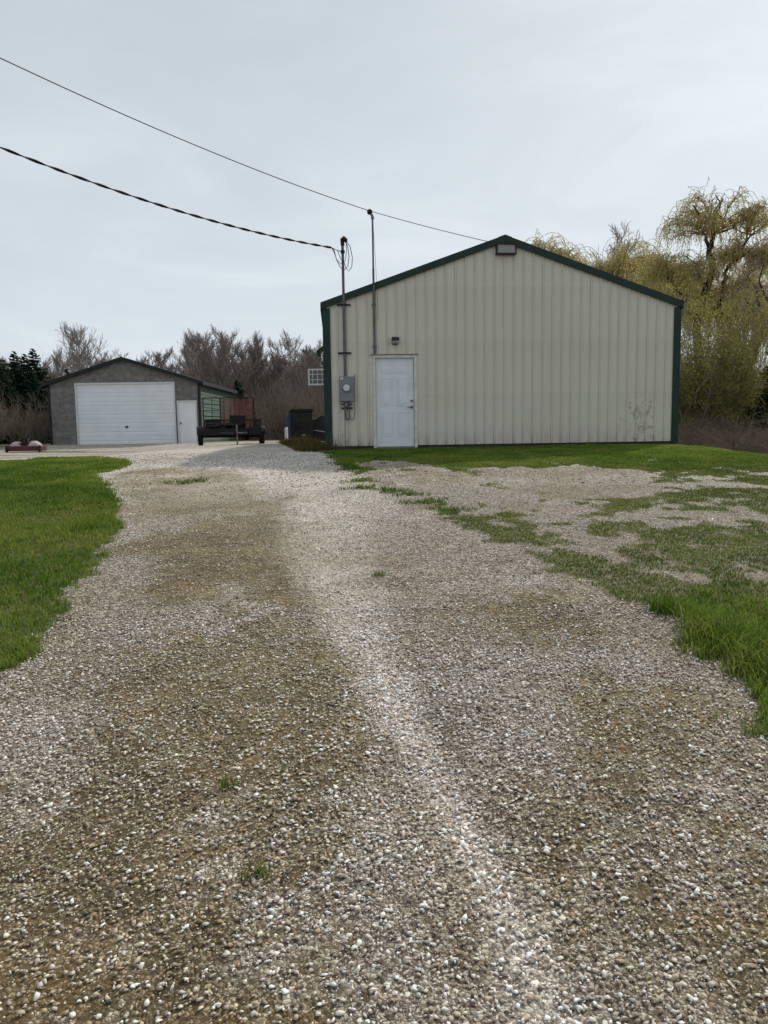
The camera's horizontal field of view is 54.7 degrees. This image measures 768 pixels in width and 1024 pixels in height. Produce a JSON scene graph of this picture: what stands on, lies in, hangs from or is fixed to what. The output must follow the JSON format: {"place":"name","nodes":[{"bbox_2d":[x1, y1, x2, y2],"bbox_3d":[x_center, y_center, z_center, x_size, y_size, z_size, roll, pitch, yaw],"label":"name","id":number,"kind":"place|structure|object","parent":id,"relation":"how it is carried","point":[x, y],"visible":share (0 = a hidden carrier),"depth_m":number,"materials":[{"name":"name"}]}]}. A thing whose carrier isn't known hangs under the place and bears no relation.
{"place":"outdoors","nodes":[
{"label":"outdoors","id":0,"kind":"place"},
{"bbox_2d":[0,455,136,670],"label":"lawn grass","id":1,"kind":"structure","parent":0,"point":[82,476],"depth_m":7.97,"materials":[{"name":"green plant"}]},
{"bbox_2d":[312,416,324,440],"bbox_3d":[-3.209,-4.077,36.347,1.130,1.232,1.242,-1,6,-5],"label":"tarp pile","id":2,"kind":"object","parent":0,"point":[318,427],"visible":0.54,"depth_m":35.86,"materials":[{"name":"black plastic"}]},
{"bbox_2d":[0,439,767,1023],"bbox_3d":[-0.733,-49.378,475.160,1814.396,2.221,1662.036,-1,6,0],"label":"ground","id":3,"kind":"structure","parent":0,"point":[84,1009],"depth_m":3.03,"materials":[{"name":"grey gravel"}]},
{"bbox_2d":[0,400,21,445],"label":"bare shrub","id":4,"kind":"object","parent":3,"relation":"on","point":[1,424],"visible":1,"depth_m":33.72,"materials":[{"name":"plant"}]},
{"bbox_2d":[0,358,22,443],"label":"spruce tree","id":5,"kind":"object","parent":3,"relation":"on","point":[2,366],"visible":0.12,"depth_m":46.87,"materials":[{"name":"green plant"}]},
{"bbox_2d":[1,355,23,384],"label":"bare tree","id":6,"kind":"object","parent":3,"relation":"on","point":[9,361],"visible":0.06,"depth_m":65.33,"materials":[{"name":"brown plant"}]},
{"bbox_2d":[4,351,24,405],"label":"spruce tree","id":7,"kind":"object","parent":3,"relation":"on","point":[14,367],"visible":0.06,"depth_m":48.58,"materials":[{"name":"green plant"}]},
{"bbox_2d":[0,372,35,443],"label":"spruce tree","id":8,"kind":"object","parent":3,"relation":"on","point":[6,386],"visible":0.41,"depth_m":43.92,"materials":[{"name":"green plant"}]},
{"bbox_2d":[0,387,46,443],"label":"bare shrub","id":9,"kind":"object","parent":3,"relation":"on","point":[22,435],"visible":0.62,"depth_m":36.97,"materials":[{"name":"plant"}]},
{"bbox_2d":[5,428,46,452],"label":"mower deck","id":10,"kind":"structure","parent":3,"relation":"on","point":[25,444],"depth_m":29.89,"materials":[{"name":"red paint"}]},
{"bbox_2d":[12,354,47,413],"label":"spruce tree","id":11,"kind":"object","parent":3,"relation":"on","point":[20,386],"visible":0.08,"depth_m":47.66,"materials":[{"name":"green plant"}]},
{"bbox_2d":[12,348,51,442],"bbox_3d":[-21.761,-7.184,46.589,4.607,6.059,5.072,1,6,13],"label":"spruce tree","id":12,"kind":"object","parent":3,"relation":"on","point":[33,368],"visible":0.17,"depth_m":46.21,"materials":[{"name":"green plant"}]},
{"bbox_2d":[4,393,59,444],"bbox_3d":[-17.050,-4.516,36.290,3.722,2.593,3.041,0,6,6],"label":"bare shrub","id":13,"kind":"object","parent":3,"relation":"on","point":[42,433],"visible":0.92,"depth_m":36.07,"materials":[{"name":"plant"}]},
{"bbox_2d":[15,372,50,442],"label":"spruce tree","id":14,"kind":"object","parent":3,"relation":"on","point":[34,387],"visible":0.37,"depth_m":44.79,"materials":[{"name":"green plant"}]},
{"bbox_2d":[21,386,49,442],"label":"bare shrub","id":15,"kind":"object","parent":3,"relation":"on","point":[42,412],"visible":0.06,"depth_m":38.47,"materials":[{"name":"plant"}]},
{"bbox_2d":[37,361,54,389],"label":"bare tree","id":16,"kind":"object","parent":3,"relation":"on","point":[48,370],"visible":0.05,"depth_m":53.70,"materials":[{"name":"brown plant"}]},
{"bbox_2d":[41,356,51,365],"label":"bare tree","id":17,"kind":"object","parent":3,"relation":"on","point":[46,362],"visible":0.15,"depth_m":83.58,"materials":[{"name":"brown plant"}]},
{"bbox_2d":[44,372,58,389],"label":"bare tree","id":18,"kind":"object","parent":3,"relation":"on","point":[51,379],"visible":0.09,"depth_m":53.71,"materials":[{"name":"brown plant"}]},
{"bbox_2d":[49,346,75,377],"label":"bare tree","id":19,"kind":"object","parent":3,"relation":"on","point":[57,357],"visible":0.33,"depth_m":74.30,"materials":[{"name":"brown plant"}]},
{"bbox_2d":[49,321,107,376],"bbox_3d":[-24.729,-10.440,60.212,6.626,9.938,6.525,-5,7,-34],"label":"bare tree","id":20,"kind":"object","parent":3,"relation":"on","point":[78,360],"visible":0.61,"depth_m":58.86,"materials":[{"name":"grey plant"}]},
{"bbox_2d":[83,356,106,368],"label":"bare tree","id":21,"kind":"object","parent":3,"relation":"on","point":[92,364],"visible":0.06,"depth_m":66.36,"materials":[{"name":"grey plant"}]},
{"bbox_2d":[92,349,111,364],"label":"bare tree","id":22,"kind":"object","parent":3,"relation":"on","point":[104,360],"visible":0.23,"depth_m":63.62,"materials":[{"name":"grey plant"}]},
{"bbox_2d":[42,357,236,444],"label":"garage","id":23,"kind":"structure","parent":3,"relation":"on","point":[120,400],"depth_m":35.42,"materials":[{"name":"grey concrete"}]},
{"bbox_2d":[76,384,174,444],"bbox_3d":[-12.322,-4.660,35.447,4.605,2.890,0.055,-1,6,0],"label":"overhead door","id":24,"kind":"structure","parent":23,"relation":"in","point":[107,413],"depth_m":35.47,"materials":[{"name":"white metal"}]},
{"bbox_2d":[179,402,196,442],"bbox_3d":[-9.386,-4.262,35.468,0.790,1.980,0.098,-1,6,0],"label":"side door","id":25,"kind":"structure","parent":23,"relation":"in","point":[187,416],"depth_m":35.48,"materials":[{"name":"white metal"}]},
{"bbox_2d":[136,356,155,365],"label":"bare tree","id":26,"kind":"object","parent":3,"relation":"on","point":[152,362],"visible":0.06,"depth_m":74.90,"materials":[{"name":"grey plant"}]},
{"bbox_2d":[140,348,179,372],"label":"bare tree","id":27,"kind":"object","parent":3,"relation":"on","point":[158,357],"visible":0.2,"depth_m":58.29,"materials":[{"name":"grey plant"}]},
{"bbox_2d":[0,346,323,439],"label":"thicket","id":28,"kind":"object","parent":3,"relation":"on","point":[268,436],"visible":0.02,"depth_m":51.84,"materials":[{"name":"brown plant"}]},
{"bbox_2d":[151,347,180,367],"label":"bare tree","id":29,"kind":"object","parent":3,"relation":"on","point":[165,360],"visible":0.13,"depth_m":67.01,"materials":[{"name":"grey plant"}]},
{"bbox_2d":[155,361,187,374],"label":"bare tree","id":30,"kind":"object","parent":3,"relation":"on","point":[170,369],"visible":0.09,"depth_m":56.80,"materials":[{"name":"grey plant"}]},
{"bbox_2d":[164,331,210,377],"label":"bare tree","id":31,"kind":"object","parent":3,"relation":"on","point":[187,350],"visible":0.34,"depth_m":64.49,"materials":[{"name":"brown plant"}]},
{"bbox_2d":[179,340,201,377],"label":"bare tree","id":32,"kind":"object","parent":3,"relation":"on","point":[190,365],"visible":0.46,"depth_m":59.23,"materials":[{"name":"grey plant"}]},
{"bbox_2d":[185,355,203,377],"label":"bare tree","id":33,"kind":"object","parent":3,"relation":"on","point":[191,361],"visible":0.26,"depth_m":58.59,"materials":[{"name":"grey plant"}]},
{"bbox_2d":[178,329,218,378],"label":"bare tree","id":34,"kind":"object","parent":3,"relation":"on","point":[198,341],"visible":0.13,"depth_m":82.94,"materials":[{"name":"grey plant"}]},
{"bbox_2d":[194,332,218,372],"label":"bare tree","id":35,"kind":"object","parent":3,"relation":"on","point":[210,347],"visible":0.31,"depth_m":65.56,"materials":[{"name":"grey plant"}]},
{"bbox_2d":[187,343,228,386],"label":"bare tree","id":36,"kind":"object","parent":3,"relation":"on","point":[201,372],"visible":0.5,"depth_m":54.01,"materials":[{"name":"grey plant"}]},
{"bbox_2d":[196,332,247,388],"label":"bare tree","id":37,"kind":"object","parent":3,"relation":"on","point":[221,340],"visible":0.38,"depth_m":54.29,"materials":[{"name":"grey plant"}]},
{"bbox_2d":[208,324,238,392],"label":"bare tree","id":38,"kind":"object","parent":3,"relation":"on","point":[232,336],"visible":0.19,"depth_m":74.51,"materials":[{"name":"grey plant"}]},
{"bbox_2d":[208,340,245,396],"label":"bare tree","id":39,"kind":"object","parent":3,"relation":"on","point":[226,361],"visible":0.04,"depth_m":63.50,"materials":[{"name":"grey plant"}]},
{"bbox_2d":[197,397,265,445],"bbox_3d":[-5.867,-3.538,28.530,2.620,1.930,4.375,-2,6,-14],"label":"utility trailer","id":40,"kind":"object","parent":3,"relation":"on","point":[259,431],"visible":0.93,"depth_m":29.07,"materials":[{"name":"black metal"}]},
{"bbox_2d":[205,415,245,428],"bbox_3d":[-6.253,-3.487,29.052,1.615,0.555,2.122,-2,6,-14],"label":"lumber pile","id":41,"kind":"object","parent":40,"relation":"on","point":[213,424],"visible":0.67,"depth_m":28.48,"materials":[{"name":"brown wood"}]},
{"bbox_2d":[204,337,261,405],"bbox_3d":[-10.926,-8.831,53.579,3.795,7.600,4.308,4,8,40],"label":"bare tree","id":42,"kind":"object","parent":3,"relation":"on","point":[239,367],"visible":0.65,"depth_m":53.11,"materials":[{"name":"grey plant"}]},
{"bbox_2d":[233,380,257,440],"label":"spruce tree","id":43,"kind":"object","parent":3,"relation":"on","point":[238,386],"visible":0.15,"depth_m":46.27,"materials":[{"name":"green plant"}]},
{"bbox_2d":[227,331,275,415],"bbox_3d":[-11.165,-10.954,64.314,5.473,9.654,4.821,4,8,39],"label":"bare tree","id":44,"kind":"object","parent":3,"relation":"on","point":[256,341],"visible":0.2,"depth_m":64.19,"materials":[{"name":"grey plant"}]},
{"bbox_2d":[229,384,280,440],"bbox_3d":[-9.050,-6.006,44.168,5.301,3.694,4.332,-3,6,-18],"label":"bare shrub","id":45,"kind":"object","parent":3,"relation":"on","point":[240,439],"visible":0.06,"depth_m":43.96,"materials":[{"name":"plant"}]},
{"bbox_2d":[238,346,281,417],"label":"bare tree","id":46,"kind":"object","parent":3,"relation":"on","point":[252,353],"visible":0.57,"depth_m":56.84,"materials":[{"name":"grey plant"}]},
{"bbox_2d":[227,389,293,440],"bbox_3d":[-7.338,-5.673,42.476,4.771,3.325,3.899,3,7,30],"label":"bare shrub","id":47,"kind":"object","parent":3,"relation":"on","point":[260,416],"visible":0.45,"depth_m":42.52,"materials":[{"name":"plant"}]},
{"bbox_2d":[252,336,296,430],"bbox_3d":[-8.594,-9.500,57.611,4.129,7.988,4.017,-4,7,-24],"label":"bare tree","id":48,"kind":"object","parent":3,"relation":"on","point":[278,366],"visible":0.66,"depth_m":56.93,"materials":[{"name":"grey plant"}]},
{"bbox_2d":[263,354,288,402],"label":"bare tree","id":49,"kind":"object","parent":3,"relation":"on","point":[268,371],"visible":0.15,"depth_m":61.33,"materials":[{"name":"brown plant"}]},
{"bbox_2d":[243,373,316,439],"bbox_3d":[-6.402,-6.767,47.606,5.198,4.433,6.362,3,7,29],"label":"bare shrub","id":50,"kind":"object","parent":3,"relation":"on","point":[274,431],"visible":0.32,"depth_m":47.28,"materials":[{"name":"plant"}]},
{"bbox_2d":[255,381,318,439],"bbox_3d":[-5.788,-6.085,44.451,4.332,3.694,5.301,-2,6,-9],"label":"bare shrub","id":51,"kind":"object","parent":3,"relation":"on","point":[282,424],"visible":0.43,"depth_m":44.39,"materials":[{"name":"plant"}]},
{"bbox_2d":[271,362,302,418],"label":"bare tree","id":52,"kind":"object","parent":3,"relation":"on","point":[287,374],"visible":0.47,"depth_m":54.64,"materials":[{"name":"brown plant"}]},
{"bbox_2d":[274,330,308,382],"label":"bare tree","id":53,"kind":"object","parent":3,"relation":"on","point":[291,346],"visible":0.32,"depth_m":73.34,"materials":[{"name":"brown plant"}]},
{"bbox_2d":[282,358,301,397],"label":"bare tree","id":54,"kind":"object","parent":3,"relation":"on","point":[291,366],"visible":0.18,"depth_m":66.39,"materials":[{"name":"brown plant"}]},
{"bbox_2d":[286,409,312,439],"bbox_3d":[-4.068,-4.171,35.783,1.260,1.550,1.160,-2,6,-12],"label":"equipment cabinet","id":55,"kind":"object","parent":3,"relation":"on","point":[299,422],"visible":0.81,"depth_m":35.24,"materials":[{"name":"black metal"}]},
{"bbox_2d":[276,378,323,416],"bbox_3d":[-4.749,-6.876,48.393,6.362,4.433,5.198,-1,6,1],"label":"bare shrub","id":56,"kind":"object","parent":3,"relation":"on","point":[317,400],"visible":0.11,"depth_m":48.33,"materials":[{"name":"plant"}]},
{"bbox_2d":[289,347,317,405],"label":"bare tree","id":57,"kind":"object","parent":3,"relation":"on","point":[310,358],"visible":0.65,"depth_m":55.67,"materials":[{"name":"brown plant"}]},
{"bbox_2d":[284,387,323,417],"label":"bare shrub","id":58,"kind":"object","parent":3,"relation":"on","point":[315,404],"visible":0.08,"depth_m":44.75,"materials":[{"name":"plant"}]},
{"bbox_2d":[287,344,322,398],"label":"bare tree","id":59,"kind":"object","parent":3,"relation":"on","point":[306,349],"visible":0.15,"depth_m":65.83,"materials":[{"name":"brown plant"}]},
{"bbox_2d":[289,388,324,417],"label":"bare shrub","id":60,"kind":"object","parent":3,"relation":"on","point":[318,408],"visible":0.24,"depth_m":42.24,"materials":[{"name":"plant"}]},
{"bbox_2d":[294,349,323,398],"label":"bare tree","id":61,"kind":"object","parent":3,"relation":"on","point":[312,351],"visible":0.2,"depth_m":62.85,"materials":[{"name":"brown plant"}]},
{"bbox_2d":[277,434,342,451],"bbox_3d":[-2.776,-2.455,25.027,1.596,0.485,17.698,-2,6,-8],"label":"weed patch","id":62,"kind":"object","parent":3,"relation":"on","point":[301,444],"visible":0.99,"depth_m":17.75,"materials":[{"name":"green plant"}]},
{"bbox_2d":[302,340,323,406],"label":"bare tree","id":63,"kind":"object","parent":3,"relation":"on","point":[317,362],"visible":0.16,"depth_m":55.59,"materials":[{"name":"brown plant"}]},
{"bbox_2d":[157,475,478,883],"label":"grass tufts","id":64,"kind":"object","parent":3,"relation":"on","point":[225,779],"visible":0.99,"depth_m":9.21,"materials":[{"name":"green plant"}]},
{"bbox_2d":[328,433,370,449],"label":"weed stalks","id":65,"kind":"object","parent":3,"relation":"on","point":[345,446],"visible":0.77,"depth_m":17.01,"materials":[{"name":"plant"}]},
{"bbox_2d":[308,234,683,449],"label":"metal barn","id":66,"kind":"structure","parent":3,"relation":"on","point":[527,344],"depth_m":17.36,"materials":[{"name":"beige metal"}]},
{"bbox_2d":[331,236,352,376],"bbox_3d":[-0.943,-4.672,16.913,0.499,3.132,0.159,-1,6,-4],"label":"service mast","id":67,"kind":"object","parent":66,"relation":"attached to","point":[343,239],"visible":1,"depth_m":16.88,"materials":[{"name":"grey metal"}]},
{"bbox_2d":[339,374,354,444],"bbox_3d":[-0.839,-2.338,17.139,0.363,1.670,0.204,-1,6,-4],"label":"electric meter","id":68,"kind":"object","parent":66,"relation":"attached to","point":[346,390],"visible":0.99,"depth_m":17.07,"materials":[{"name":"grey metal"}]},
{"bbox_2d":[367,209,377,353],"bbox_3d":[-0.253,-5.245,16.941,0.214,3.215,0.120,-1,6,-4],"label":"antenna mast","id":69,"kind":"object","parent":66,"relation":"attached to","point":[370,213],"visible":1,"depth_m":16.92,"materials":[{"name":"grey metal"}]},
{"bbox_2d":[375,358,413,446],"bbox_3d":[0.263,-2.564,17.333,0.880,2.055,0.114,-1,6,-4],"label":"door","id":70,"kind":"structure","parent":66,"relation":"in","point":[394,376],"depth_m":17.34,"materials":[{"name":"white paint"}]},
{"bbox_2d":[392,337,398,344],"bbox_3d":[0.262,-3.944,17.073,0.170,0.174,0.149,-1,6,-4],"label":"wall lamp","id":71,"kind":"object","parent":66,"relation":"attached to","point":[395,340],"visible":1,"depth_m":17.03,"materials":[{"name":"brown metal"}]},
{"bbox_2d":[495,243,516,254],"bbox_3d":[2.804,-6.040,17.036,0.470,0.255,0.115,-1,6,-4],"label":"flood light","id":72,"kind":"object","parent":66,"relation":"attached to","point":[506,248],"visible":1,"depth_m":16.99,"materials":[{"name":"grey metal"}]},
{"bbox_2d":[525,229,599,269],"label":"willow tree","id":73,"kind":"object","parent":3,"relation":"on","point":[561,251],"visible":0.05,"depth_m":43.03,"materials":[{"name":"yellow plant"}]},
{"bbox_2d":[565,245,607,267],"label":"willow tree","id":74,"kind":"object","parent":3,"relation":"on","point":[581,259],"visible":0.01,"depth_m":47.69,"materials":[{"name":"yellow plant"}]},
{"bbox_2d":[591,220,639,266],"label":"bare tree","id":75,"kind":"object","parent":3,"relation":"on","point":[617,236],"visible":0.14,"depth_m":48.86,"materials":[{"name":"grey plant"}]},
{"bbox_2d":[582,229,731,328],"bbox_3d":[15.145,-10.281,43.460,9.005,12.680,9.588,-3,7,-23],"label":"willow tree","id":76,"kind":"object","parent":3,"relation":"on","point":[621,261],"visible":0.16,"depth_m":41.49,"materials":[{"name":"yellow plant"}]},
{"bbox_2d":[614,263,708,320],"bbox_3d":[12.976,-8.286,38.913,7.147,9.611,7.673,-7,8,-43],"label":"willow tree","id":77,"kind":"object","parent":3,"relation":"on","point":[631,275],"visible":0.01,"depth_m":37.89,"materials":[{"name":"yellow plant"}]},
{"bbox_2d":[678,419,701,444],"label":"bramble bush","id":78,"kind":"object","parent":3,"relation":"on","point":[685,431],"visible":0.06,"depth_m":24.28,"materials":[{"name":"plant"}]},
{"bbox_2d":[628,177,767,440],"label":"willow tree","id":79,"kind":"object","parent":3,"relation":"on","point":[713,221],"visible":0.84,"depth_m":34.54,"materials":[{"name":"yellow plant"}]},
{"bbox_2d":[675,424,734,447],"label":"bramble bush","id":80,"kind":"object","parent":3,"relation":"on","point":[695,438],"visible":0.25,"depth_m":21.02,"materials":[{"name":"plant"}]},
{"bbox_2d":[654,264,767,440],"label":"leafy shrub","id":81,"kind":"object","parent":3,"relation":"on","point":[730,404],"visible":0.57,"depth_m":26.33,"materials":[{"name":"green plant"}]},
{"bbox_2d":[676,403,748,447],"bbox_3d":[9.310,-2.358,22.314,3.400,1.954,3.709,0,6,11],"label":"bramble bush","id":82,"kind":"object","parent":3,"relation":"on","point":[679,433],"visible":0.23,"depth_m":21.97,"materials":[{"name":"plant"}]},
{"bbox_2d":[660,281,767,442],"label":"leafy shrub","id":83,"kind":"object","parent":3,"relation":"on","point":[685,394],"visible":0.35,"depth_m":25.68,"materials":[{"name":"green plant"}]},
{"bbox_2d":[686,271,759,392],"bbox_3d":[18.975,-8.605,40.914,4.176,9.723,3.830,-6,8,-40],"label":"bare tree","id":84,"kind":"object","parent":3,"relation":"on","point":[729,317],"visible":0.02,"depth_m":41.22,"materials":[{"name":"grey plant"}]},
{"bbox_2d":[679,403,767,445],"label":"bramble bush","id":85,"kind":"object","parent":3,"relation":"on","point":[706,429],"visible":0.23,"depth_m":22.23,"materials":[{"name":"plant"}]},
{"bbox_2d":[679,340,767,439],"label":"thicket","id":86,"kind":"object","parent":3,"relation":"on","point":[733,391],"depth_m":39.94,"materials":[{"name":"plant"}]},
{"bbox_2d":[684,414,765,442],"bbox_3d":[11.195,-2.445,24.579,3.280,1.690,3.107,-1,6,-3],"label":"bramble bush","id":87,"kind":"object","parent":3,"relation":"on","point":[716,426],"visible":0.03,"depth_m":24.20,"materials":[{"name":"plant"}]},
{"bbox_2d":[683,261,767,373],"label":"willow tree","id":88,"kind":"object","parent":3,"relation":"on","point":[716,316],"visible":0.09,"depth_m":42.02,"materials":[{"name":"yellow plant"}]},
{"bbox_2d":[686,414,767,451],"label":"bramble bush","id":89,"kind":"object","parent":3,"relation":"on","point":[726,431],"visible":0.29,"depth_m":21.16,"materials":[{"name":"plant"}]},
{"bbox_2d":[687,412,767,453],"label":"bramble bush","id":90,"kind":"object","parent":3,"relation":"on","point":[751,447],"visible":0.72,"depth_m":18.89,"materials":[{"name":"plant"}]},
{"bbox_2d":[689,335,767,430],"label":"leafy shrub","id":91,"kind":"object","parent":3,"relation":"on","point":[742,418],"visible":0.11,"depth_m":30.12,"materials":[{"name":"green plant"}]},
{"bbox_2d":[714,245,767,374],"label":"bare tree","id":92,"kind":"object","parent":3,"relation":"on","point":[756,325],"visible":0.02,"depth_m":48.14,"materials":[{"name":"grey plant"}]},
{"bbox_2d":[715,239,767,359],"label":"willow tree","id":93,"kind":"object","parent":3,"relation":"on","point":[759,280],"visible":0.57,"depth_m":29.25,"materials":[{"name":"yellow plant"}]},
{"bbox_2d":[718,420,764,447],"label":"bramble bush","id":94,"kind":"object","parent":3,"relation":"on","point":[739,430],"visible":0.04,"depth_m":24.55,"materials":[{"name":"plant"}]},
{"bbox_2d":[721,409,767,445],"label":"bramble bush","id":95,"kind":"object","parent":3,"relation":"on","point":[750,432],"visible":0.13,"depth_m":23.34,"materials":[{"name":"plant"}]},
{"bbox_2d":[725,411,767,453],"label":"bramble bush","id":96,"kind":"object","parent":3,"relation":"on","point":[762,444],"visible":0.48,"depth_m":19.46,"materials":[{"name":"plant"}]},
{"bbox_2d":[726,412,767,442],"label":"bramble bush","id":97,"kind":"object","parent":3,"relation":"on","point":[758,430],"visible":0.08,"depth_m":24.88,"materials":[{"name":"plant"}]},
{"bbox_2d":[730,303,767,353],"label":"willow tree","id":98,"kind":"object","parent":3,"relation":"on","point":[754,324],"visible":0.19,"depth_m":38.41,"materials":[{"name":"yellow plant"}]},
{"bbox_2d":[733,346,767,435],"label":"spruce tree","id":99,"kind":"object","parent":3,"relation":"on","point":[764,397],"visible":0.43,"depth_m":28.44,"materials":[{"name":"green plant"}]},
{"bbox_3d":[-8.155,-4.324,10.185,0.339,8.600,0.318,-1,6,0],"label":"utility pole","id":100,"kind":"object","parent":3,"relation":"on","visible":0},
{"bbox_2d":[0,147,335,249],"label":"service cable","id":101,"kind":"object","parent":100,"relation":"attached to","point":[122,192],"visible":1,"depth_m":13.71,"materials":[{"name":"black rubber"}]},
{"bbox_2d":[0,58,488,241],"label":"overhead wire","id":102,"kind":"object","parent":100,"relation":"attached to","point":[216,153],"visible":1,"depth_m":14.04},
{"bbox_2d":[0,443,767,737],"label":"lawn grass","id":103,"kind":"structure","parent":0,"point":[746,637],"depth_m":7.24,"materials":[{"name":"green plant"}]},
{"bbox_2d":[0,0,767,377],"label":"sky","id":104,"kind":"structure","parent":0,"point":[487,120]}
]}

